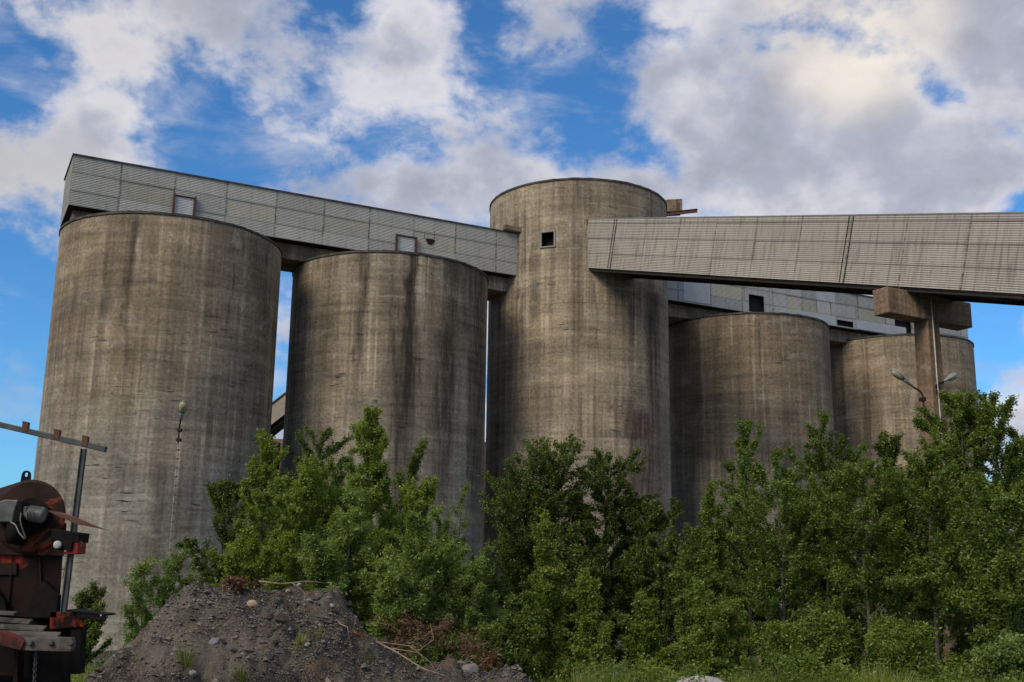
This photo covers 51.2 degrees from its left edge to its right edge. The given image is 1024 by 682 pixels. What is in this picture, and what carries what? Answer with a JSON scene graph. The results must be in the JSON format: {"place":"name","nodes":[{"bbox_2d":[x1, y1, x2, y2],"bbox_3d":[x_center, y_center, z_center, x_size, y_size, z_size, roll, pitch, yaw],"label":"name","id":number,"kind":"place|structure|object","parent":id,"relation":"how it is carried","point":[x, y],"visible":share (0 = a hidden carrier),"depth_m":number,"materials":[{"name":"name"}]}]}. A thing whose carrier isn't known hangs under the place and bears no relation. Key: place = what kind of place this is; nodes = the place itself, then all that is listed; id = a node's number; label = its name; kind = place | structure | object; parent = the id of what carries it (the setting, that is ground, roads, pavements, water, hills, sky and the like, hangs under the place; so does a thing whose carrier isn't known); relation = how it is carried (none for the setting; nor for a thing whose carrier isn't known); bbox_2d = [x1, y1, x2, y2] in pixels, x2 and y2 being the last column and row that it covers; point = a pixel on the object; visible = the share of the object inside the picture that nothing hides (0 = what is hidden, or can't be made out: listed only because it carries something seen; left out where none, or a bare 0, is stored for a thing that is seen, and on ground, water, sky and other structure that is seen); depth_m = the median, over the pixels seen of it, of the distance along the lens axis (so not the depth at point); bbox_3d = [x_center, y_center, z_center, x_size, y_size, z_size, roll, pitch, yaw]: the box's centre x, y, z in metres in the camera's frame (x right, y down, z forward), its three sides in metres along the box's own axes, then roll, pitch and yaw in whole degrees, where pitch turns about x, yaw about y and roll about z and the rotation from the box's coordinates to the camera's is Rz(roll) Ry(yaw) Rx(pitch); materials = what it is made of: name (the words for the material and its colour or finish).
{"place":"outdoors","nodes":[
{"label":"outdoors","id":0,"kind":"place"},
{"bbox_2d":[0,0,1023,497],"label":"sky","id":1,"kind":"structure","parent":0,"point":[439,109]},
{"bbox_2d":[88,622,997,672],"bbox_3d":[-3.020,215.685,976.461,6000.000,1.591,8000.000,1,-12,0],"label":"ground","id":2,"kind":"structure","parent":0,"point":[103,654],"depth_m":39.40,"materials":[{"name":"soil"}]},
{"bbox_2d":[0,421,115,681],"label":"drum machine","id":3,"kind":"object","parent":2,"relation":"on","point":[39,621],"visible":1,"depth_m":7.78,"materials":[{"name":"metal"}]},
{"bbox_2d":[71,575,114,673],"bbox_3d":[-10.520,7.026,26.086,1.532,2.589,1.656,-10,-16,41],"label":"alder shrub","id":4,"kind":"object","parent":2,"relation":"on","point":[83,600],"visible":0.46,"depth_m":26.23,"materials":[{"name":"green plant"}]},
{"bbox_2d":[33,210,282,650],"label":"concrete silo","id":5,"kind":"object","parent":2,"relation":"on","point":[156,318],"visible":0.72,"depth_m":44.61,"materials":[{"name":"concrete"}]},
{"bbox_2d":[119,546,201,644],"bbox_3d":[-6.367,5.077,19.346,1.383,2.733,1.872,1,-12,0],"label":"willow shrub","id":6,"kind":"object","parent":2,"relation":"on","point":[139,604],"visible":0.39,"depth_m":19.38,"materials":[{"name":"green plant"}]},
{"bbox_2d":[167,400,187,559],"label":"street lamp","id":7,"kind":"object","parent":2,"relation":"on","point":[182,406],"visible":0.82,"depth_m":42.81,"materials":[{"name":"grey metal"}]},
{"bbox_2d":[174,474,246,585],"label":"alder tree","id":8,"kind":"object","parent":2,"relation":"on","point":[221,500],"visible":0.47,"depth_m":25.99,"materials":[{"name":"green plant"}]},
{"bbox_2d":[203,483,299,590],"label":"birch sapling","id":9,"kind":"object","parent":2,"relation":"on","point":[262,552],"visible":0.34,"depth_m":20.31,"materials":[{"name":"green plant"}]},
{"bbox_2d":[217,428,309,585],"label":"birch tree","id":10,"kind":"object","parent":2,"relation":"on","point":[259,472],"visible":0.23,"depth_m":24.70,"materials":[{"name":"green plant"}]},
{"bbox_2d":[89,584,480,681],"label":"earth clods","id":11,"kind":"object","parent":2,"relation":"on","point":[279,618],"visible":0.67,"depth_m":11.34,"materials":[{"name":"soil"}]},
{"bbox_2d":[265,490,347,590],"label":"alder tree","id":12,"kind":"object","parent":2,"relation":"on","point":[270,505],"visible":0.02,"depth_m":31.37,"materials":[{"name":"green plant"}]},
{"bbox_2d":[84,582,532,681],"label":"gravel mound","id":13,"kind":"object","parent":2,"relation":"on","point":[208,664],"visible":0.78,"depth_m":11.32,"materials":[{"name":"grey gravel"}]},
{"bbox_2d":[167,636,201,673],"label":"grass tuft","id":14,"kind":"object","parent":13,"relation":"on","point":[185,664],"visible":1,"depth_m":10.55,"materials":[{"name":"green plant"}]},
{"bbox_2d":[189,670,196,676],"bbox_3d":[-3.132,3.257,10.477,0.092,0.066,0.070,-7,-14,31],"label":"rock","id":15,"kind":"object","parent":13,"relation":"on","point":[192,673],"visible":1,"depth_m":10.45,"materials":[{"name":"grey stone"}]},
{"bbox_2d":[209,637,218,644],"bbox_3d":[-3.072,3.108,11.002,0.105,0.115,0.089,16,-28,6],"label":"rock","id":16,"kind":"object","parent":13,"relation":"on","point":[213,641],"visible":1,"depth_m":10.98,"materials":[{"name":"grey stone"}]},
{"bbox_2d":[218,569,259,594],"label":"root clump","id":17,"kind":"object","parent":13,"relation":"on","point":[235,581],"visible":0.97,"depth_m":12.14,"materials":[{"name":"brown plant"}]},
{"bbox_2d":[228,663,255,681],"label":"grass tuft","id":18,"kind":"object","parent":13,"relation":"on","point":[238,672],"visible":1,"depth_m":10.37,"materials":[{"name":"green plant"}]},
{"bbox_2d":[247,600,257,606],"bbox_3d":[-2.832,2.879,11.691,0.135,0.088,0.126,12,-31,-8],"label":"rock","id":19,"kind":"object","parent":13,"relation":"on","point":[252,603],"visible":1,"depth_m":11.65,"materials":[{"name":"beige stone"}]},
{"bbox_2d":[259,575,323,594],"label":"dead twig","id":20,"kind":"object","parent":13,"relation":"on","point":[272,582],"visible":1,"depth_m":12.19,"materials":[{"name":"brown wood"}]},
{"bbox_2d":[292,631,314,654],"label":"grass tuft","id":21,"kind":"object","parent":13,"relation":"on","point":[302,641],"visible":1,"depth_m":11.18,"materials":[{"name":"green plant"}]},
{"bbox_2d":[313,624,324,640],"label":"grass tuft","id":22,"kind":"object","parent":13,"relation":"on","point":[319,633],"visible":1,"depth_m":11.37,"materials":[{"name":"green plant"}]},
{"bbox_2d":[315,593,322,599],"bbox_3d":[-2.197,2.910,12.173,0.098,0.076,0.094,-9,-14,-16],"label":"rock","id":23,"kind":"object","parent":13,"relation":"on","point":[319,595],"visible":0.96,"depth_m":12.14,"materials":[{"name":"grey stone"}]},
{"bbox_2d":[339,619,355,639],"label":"dead twig","id":24,"kind":"object","parent":13,"relation":"on","point":[347,628],"visible":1,"depth_m":11.63,"materials":[{"name":"brown wood"}]},
{"bbox_2d":[347,625,373,646],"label":"root clump","id":25,"kind":"object","parent":13,"relation":"on","point":[359,633],"visible":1,"depth_m":11.46,"materials":[{"name":"brown plant"}]},
{"bbox_2d":[356,648,377,669],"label":"grass tuft","id":26,"kind":"object","parent":13,"relation":"on","point":[368,659],"visible":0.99,"depth_m":11.55,"materials":[{"name":"green plant"}]},
{"bbox_2d":[384,625,433,652],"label":"fallen branch","id":27,"kind":"object","parent":13,"relation":"on","point":[412,651],"visible":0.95,"depth_m":11.84,"materials":[{"name":"brown wood"}]},
{"bbox_2d":[375,640,447,676],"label":"fallen branch","id":28,"kind":"object","parent":13,"relation":"on","point":[380,643],"visible":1,"depth_m":11.24,"materials":[{"name":"brown wood"}]},
{"bbox_2d":[368,610,465,664],"bbox_3d":[-1.123,3.475,12.607,1.160,0.620,0.776,1,-12,0],"label":"withered brush","id":29,"kind":"object","parent":13,"relation":"on","point":[442,625],"visible":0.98,"depth_m":12.64,"materials":[{"name":"brown plant"}]},
{"bbox_2d":[462,663,478,671],"bbox_3d":[-0.476,3.711,12.100,0.192,0.117,0.190,4,-13,-16],"label":"rock","id":30,"kind":"object","parent":13,"relation":"on","point":[471,667],"visible":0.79,"depth_m":12.05,"materials":[{"name":"grey stone"}]},
{"bbox_2d":[448,622,501,660],"bbox_3d":[-0.445,3.710,13.040,0.667,0.552,1.195,1,-12,0],"label":"withered brush","id":31,"kind":"object","parent":13,"relation":"on","point":[466,650],"visible":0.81,"depth_m":12.85,"materials":[{"name":"brown plant"}]},
{"bbox_2d":[464,643,504,671],"bbox_3d":[-0.265,3.708,12.456,0.452,0.362,0.602,6,-13,-22],"label":"withered brush","id":32,"kind":"object","parent":13,"relation":"on","point":[487,661],"visible":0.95,"depth_m":12.48,"materials":[{"name":"brown plant"}]},
{"bbox_2d":[280,424,355,584],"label":"alder tree","id":33,"kind":"object","parent":2,"relation":"on","point":[340,476],"visible":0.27,"depth_m":27.17,"materials":[{"name":"green plant"}]},
{"bbox_2d":[263,452,381,589],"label":"birch tree","id":34,"kind":"object","parent":2,"relation":"on","point":[299,512],"visible":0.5,"depth_m":22.09,"materials":[{"name":"green plant"}]},
{"bbox_2d":[294,473,380,634],"bbox_3d":[-3.251,4.535,20.092,2.592,4.150,1.998,1,-12,0],"label":"willow shrub","id":35,"kind":"object","parent":2,"relation":"on","point":[349,540],"visible":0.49,"depth_m":20.05,"materials":[{"name":"green plant"}]},
{"bbox_2d":[322,400,400,635],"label":"birch tree","id":36,"kind":"object","parent":2,"relation":"on","point":[372,446],"visible":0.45,"depth_m":23.39,"materials":[{"name":"green plant"}]},
{"bbox_2d":[265,391,485,581],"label":"conveyor","id":37,"kind":"object","parent":2,"relation":"on","point":[278,414],"visible":0.1,"depth_m":62.62,"materials":[{"name":"metal"}]},
{"bbox_2d":[327,500,426,623],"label":"alder tree","id":38,"kind":"object","parent":2,"relation":"on","point":[403,527],"visible":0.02,"depth_m":32.39,"materials":[{"name":"green plant"}]},
{"bbox_2d":[280,250,488,631],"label":"concrete silo","id":39,"kind":"object","parent":2,"relation":"on","point":[399,337],"visible":0.65,"depth_m":50.09,"materials":[{"name":"concrete"}]},
{"bbox_2d":[60,153,521,300],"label":"covered gallery","id":40,"kind":"object","parent":39,"relation":"on","point":[297,228],"visible":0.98,"depth_m":51.62,"materials":[{"name":"metal"}]},
{"bbox_2d":[172,193,196,215],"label":"hatch door","id":41,"kind":"structure","parent":40,"relation":"in","point":[182,204],"depth_m":49.07,"materials":[{"name":"grey metal"}]},
{"bbox_2d":[395,234,416,251],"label":"window","id":42,"kind":"structure","parent":40,"relation":"in","point":[402,242],"depth_m":54.05,"materials":[{"name":"white glass"}]},
{"bbox_2d":[370,437,429,573],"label":"birch tree","id":43,"kind":"object","parent":2,"relation":"on","point":[413,468],"visible":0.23,"depth_m":24.89,"materials":[{"name":"green plant"}]},
{"bbox_2d":[372,474,455,636],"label":"birch tree","id":44,"kind":"object","parent":2,"relation":"on","point":[420,497],"visible":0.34,"depth_m":22.56,"materials":[{"name":"green plant"}]},
{"bbox_2d":[354,501,478,667],"bbox_3d":[-1.750,4.752,19.566,2.493,3.589,2.109,-11,-17,43],"label":"willow shrub","id":45,"kind":"object","parent":2,"relation":"on","point":[394,588],"visible":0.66,"depth_m":19.14,"materials":[{"name":"green plant"}]},
{"bbox_2d":[400,516,485,659],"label":"alder tree","id":46,"kind":"object","parent":2,"relation":"on","point":[471,558],"visible":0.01,"depth_m":26.50,"materials":[{"name":"green plant"}]},
{"bbox_2d":[431,479,485,657],"bbox_3d":[-1.308,5.681,24.987,1.432,4.886,1.390,7,-14,-28],"label":"willow shrub","id":47,"kind":"object","parent":2,"relation":"on","point":[448,521],"visible":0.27,"depth_m":25.19,"materials":[{"name":"green plant"}]},
{"bbox_2d":[439,542,501,668],"bbox_3d":[-0.748,5.078,19.320,1.182,2.912,1.304,1,-12,0],"label":"willow shrub","id":48,"kind":"object","parent":2,"relation":"on","point":[472,588],"visible":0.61,"depth_m":19.36,"materials":[{"name":"green plant"}]},
{"bbox_2d":[466,588,546,679],"bbox_3d":[-0.081,5.109,17.790,1.374,1.956,1.282,1,-12,0],"label":"willow shrub","id":49,"kind":"object","parent":2,"relation":"on","point":[514,640],"visible":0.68,"depth_m":17.71,"materials":[{"name":"green plant"}]},
{"bbox_2d":[71,648,1014,681],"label":"undergrowth","id":50,"kind":"object","parent":2,"relation":"on","point":[942,672],"visible":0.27,"depth_m":16.61,"materials":[{"name":"green plant"}]},
{"bbox_2d":[476,428,614,673],"bbox_3d":[0.739,5.562,27.473,3.627,6.489,4.084,1,-12,0],"label":"alder tree","id":51,"kind":"object","parent":2,"relation":"on","point":[515,547],"visible":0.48,"depth_m":27.02,"materials":[{"name":"green plant"}]},
{"bbox_2d":[71,657,1023,681],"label":"grass","id":52,"kind":"structure","parent":2,"relation":"on","point":[883,679],"depth_m":16.14,"materials":[{"name":"green plant"}]},
{"bbox_2d":[677,675,723,681],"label":"boulder","id":53,"kind":"object","parent":52,"relation":"on","point":[712,679],"visible":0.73,"depth_m":14.91,"materials":[{"name":"grey stone"}]},
{"bbox_2d":[526,509,574,681],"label":"birch tree","id":54,"kind":"object","parent":2,"relation":"on","point":[550,647],"visible":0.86,"depth_m":21.27,"materials":[{"name":"green plant"}]},
{"bbox_2d":[519,524,610,679],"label":"alder tree","id":55,"kind":"object","parent":2,"relation":"on","point":[576,561],"visible":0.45,"depth_m":25.34,"materials":[{"name":"green plant"}]},
{"bbox_2d":[560,567,618,681],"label":"birch sapling","id":56,"kind":"object","parent":2,"relation":"on","point":[589,623],"visible":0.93,"depth_m":19.32,"materials":[{"name":"green plant"}]},
{"bbox_2d":[484,177,697,641],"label":"concrete tower","id":57,"kind":"structure","parent":2,"relation":"on","point":[576,346],"depth_m":55.61,"materials":[{"name":"concrete"}]},
{"bbox_2d":[540,230,555,247],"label":"window","id":58,"kind":"structure","parent":57,"relation":"in","point":[547,238],"depth_m":56.69,"materials":[{"name":"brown wood"}]},
{"bbox_2d":[557,445,659,669],"bbox_3d":[2.530,5.811,27.553,2.840,6.266,3.033,1,-12,0],"label":"alder tree","id":59,"kind":"object","parent":2,"relation":"on","point":[617,576],"visible":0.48,"depth_m":27.86,"materials":[{"name":"green plant"}]},
{"bbox_2d":[569,525,666,662],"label":"alder tree","id":60,"kind":"object","parent":2,"relation":"on","point":[615,642],"visible":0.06,"depth_m":29.97,"materials":[{"name":"green plant"}]},
{"bbox_2d":[608,587,682,681],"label":"birch sapling","id":61,"kind":"object","parent":2,"relation":"on","point":[641,637],"visible":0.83,"depth_m":19.66,"materials":[{"name":"green plant"}]},
{"bbox_2d":[614,496,687,674],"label":"alder tree","id":62,"kind":"object","parent":2,"relation":"on","point":[651,521],"visible":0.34,"depth_m":27.37,"materials":[{"name":"green plant"}]},
{"bbox_2d":[622,510,704,675],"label":"alder tree","id":63,"kind":"object","parent":2,"relation":"on","point":[657,584],"visible":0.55,"depth_m":26.04,"materials":[{"name":"green plant"}]},
{"bbox_2d":[668,480,747,674],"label":"birch tree","id":64,"kind":"object","parent":2,"relation":"on","point":[708,539],"visible":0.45,"depth_m":22.43,"materials":[{"name":"green plant"}]},
{"bbox_2d":[672,576,763,681],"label":"birch sapling","id":65,"kind":"object","parent":2,"relation":"on","point":[710,642],"visible":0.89,"depth_m":18.55,"materials":[{"name":"green plant"}]},
{"bbox_2d":[681,487,784,665],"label":"alder tree","id":66,"kind":"object","parent":2,"relation":"on","point":[728,523],"visible":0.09,"depth_m":30.19,"materials":[{"name":"green plant"}]},
{"bbox_2d":[715,409,786,673],"bbox_3d":[5.163,4.678,23.777,1.979,6.328,1.789,1,-12,0],"label":"birch tree","id":67,"kind":"object","parent":2,"relation":"on","point":[743,446],"visible":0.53,"depth_m":23.82,"materials":[{"name":"green plant"}]},
{"bbox_2d":[668,312,835,636],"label":"concrete silo","id":68,"kind":"object","parent":2,"relation":"on","point":[771,371],"visible":0.48,"depth_m":60.71,"materials":[{"name":"concrete"}]},
{"bbox_2d":[668,281,967,346],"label":"covered gallery","id":69,"kind":"object","parent":68,"relation":"on","point":[844,316],"visible":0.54,"depth_m":66.01,"materials":[{"name":"metal"}]},
{"bbox_2d":[691,445,825,660],"bbox_3d":[5.308,4.705,21.765,2.924,5.111,2.524,12,-16,-41],"label":"birch tree","id":70,"kind":"object","parent":2,"relation":"on","point":[787,489],"visible":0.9,"depth_m":21.58,"materials":[{"name":"green plant"}]},
{"bbox_2d":[718,516,805,673],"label":"alder tree","id":71,"kind":"object","parent":2,"relation":"on","point":[727,592],"visible":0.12,"depth_m":25.27,"materials":[{"name":"green plant"}]},
{"bbox_2d":[755,607,853,680],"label":"willow shrub","id":72,"kind":"object","parent":2,"relation":"on","point":[817,640],"visible":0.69,"depth_m":17.85,"materials":[{"name":"green plant"}]},
{"bbox_2d":[773,464,873,639],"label":"alder tree","id":73,"kind":"object","parent":2,"relation":"on","point":[783,530],"visible":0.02,"depth_m":31.43,"materials":[{"name":"green plant"}]},
{"bbox_2d":[777,534,884,676],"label":"alder tree","id":74,"kind":"object","parent":2,"relation":"on","point":[820,585],"visible":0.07,"depth_m":24.89,"materials":[{"name":"green plant"}]},
{"bbox_2d":[773,407,892,663],"bbox_3d":[7.342,4.832,24.916,3.092,6.599,2.412,1,-12,0],"label":"birch tree","id":75,"kind":"object","parent":2,"relation":"on","point":[818,457],"visible":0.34,"depth_m":25.20,"materials":[{"name":"green plant"}]},
{"bbox_2d":[799,454,952,669],"bbox_3d":[7.179,4.631,21.002,2.918,4.929,2.539,-7,-14,31],"label":"birch tree","id":76,"kind":"object","parent":2,"relation":"on","point":[838,510],"visible":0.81,"depth_m":21.02,"materials":[{"name":"green plant"}]},
{"bbox_2d":[857,430,917,653],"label":"alder tree","id":77,"kind":"object","parent":2,"relation":"on","point":[882,446],"visible":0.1,"depth_m":26.79,"materials":[{"name":"green plant"}]},
{"bbox_2d":[858,612,941,679],"bbox_3d":[6.567,5.412,18.090,1.322,1.600,1.518,1,-12,0],"label":"willow shrub","id":78,"kind":"object","parent":2,"relation":"on","point":[885,649],"visible":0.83,"depth_m":17.90,"materials":[{"name":"green plant"}]},
{"bbox_2d":[856,451,952,662],"bbox_3d":[11.313,6.457,30.769,3.298,6.824,3.544,-2,-13,13],"label":"alder tree","id":79,"kind":"object","parent":2,"relation":"on","point":[876,518],"visible":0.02,"depth_m":30.27,"materials":[{"name":"green plant"}]},
{"bbox_2d":[830,333,982,630],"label":"concrete silo","id":80,"kind":"object","parent":2,"relation":"on","point":[871,393],"visible":0.28,"depth_m":66.70,"materials":[{"name":"concrete"}]},
{"bbox_2d":[855,529,965,678],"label":"alder tree","id":81,"kind":"object","parent":2,"relation":"on","point":[894,565],"visible":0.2,"depth_m":24.91,"materials":[{"name":"green plant"}]},
{"bbox_2d":[873,286,971,673],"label":"support pillar","id":82,"kind":"structure","parent":2,"relation":"on","point":[928,316],"depth_m":37.66,"materials":[{"name":"concrete"}]},
{"bbox_2d":[587,212,1023,305],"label":"conveyor bridge","id":83,"kind":"structure","parent":82,"relation":"on","point":[976,257],"depth_m":40.94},
{"bbox_2d":[890,369,926,411],"bbox_3d":[13.349,1.680,35.964,1.345,1.439,0.290,5,-13,-20],"label":"street lamp","id":84,"kind":"object","parent":82,"relation":"attached to","point":[897,374],"visible":0.95,"depth_m":35.91,"materials":[{"name":"grey metal"}]},
{"bbox_2d":[935,373,957,393],"bbox_3d":[15.283,1.510,37.662,1.180,0.901,0.300,7,-14,-27],"label":"street lamp","id":85,"kind":"object","parent":82,"relation":"attached to","point":[951,376],"visible":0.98,"depth_m":37.68,"materials":[{"name":"grey metal"}]},
{"bbox_2d":[869,440,993,679],"bbox_3d":[8.430,4.537,21.134,2.486,5.126,2.425,-7,-15,32],"label":"aspen tree","id":86,"kind":"object","parent":2,"relation":"on","point":[931,557],"visible":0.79,"depth_m":21.02,"materials":[{"name":"green plant"}]},
{"bbox_2d":[883,388,1023,650],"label":"aspen tree","id":87,"kind":"object","parent":2,"relation":"on","point":[978,423],"visible":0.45,"depth_m":23.28,"materials":[{"name":"green plant"}]},
{"bbox_2d":[925,389,1023,633],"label":"aspen tree","id":88,"kind":"object","parent":2,"relation":"on","point":[1015,446],"visible":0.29,"depth_m":24.15,"materials":[{"name":"green plant"}]},
{"bbox_2d":[939,522,1023,676],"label":"alder tree","id":89,"kind":"object","parent":2,"relation":"on","point":[957,641],"visible":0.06,"depth_m":24.23,"materials":[{"name":"green plant"}]},
{"bbox_2d":[946,471,1023,654],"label":"aspen tree","id":90,"kind":"object","parent":2,"relation":"on","point":[997,572],"visible":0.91,"depth_m":18.98,"materials":[{"name":"green plant"}]},
{"bbox_2d":[964,443,1012,641],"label":"alder tree","id":91,"kind":"object","parent":2,"relation":"on","point":[994,470],"visible":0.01,"depth_m":30.57,"materials":[{"name":"green plant"}]},
{"bbox_2d":[965,629,1023,681],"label":"willow shrub","id":92,"kind":"object","parent":2,"relation":"on","point":[1002,656],"visible":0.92,"depth_m":16.11,"materials":[{"name":"green plant"}]},
{"bbox_2d":[985,425,1023,541],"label":"aspen tree","id":93,"kind":"object","parent":2,"relation":"on","point":[1015,433],"visible":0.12,"depth_m":25.31,"materials":[{"name":"green plant"}]}
]}

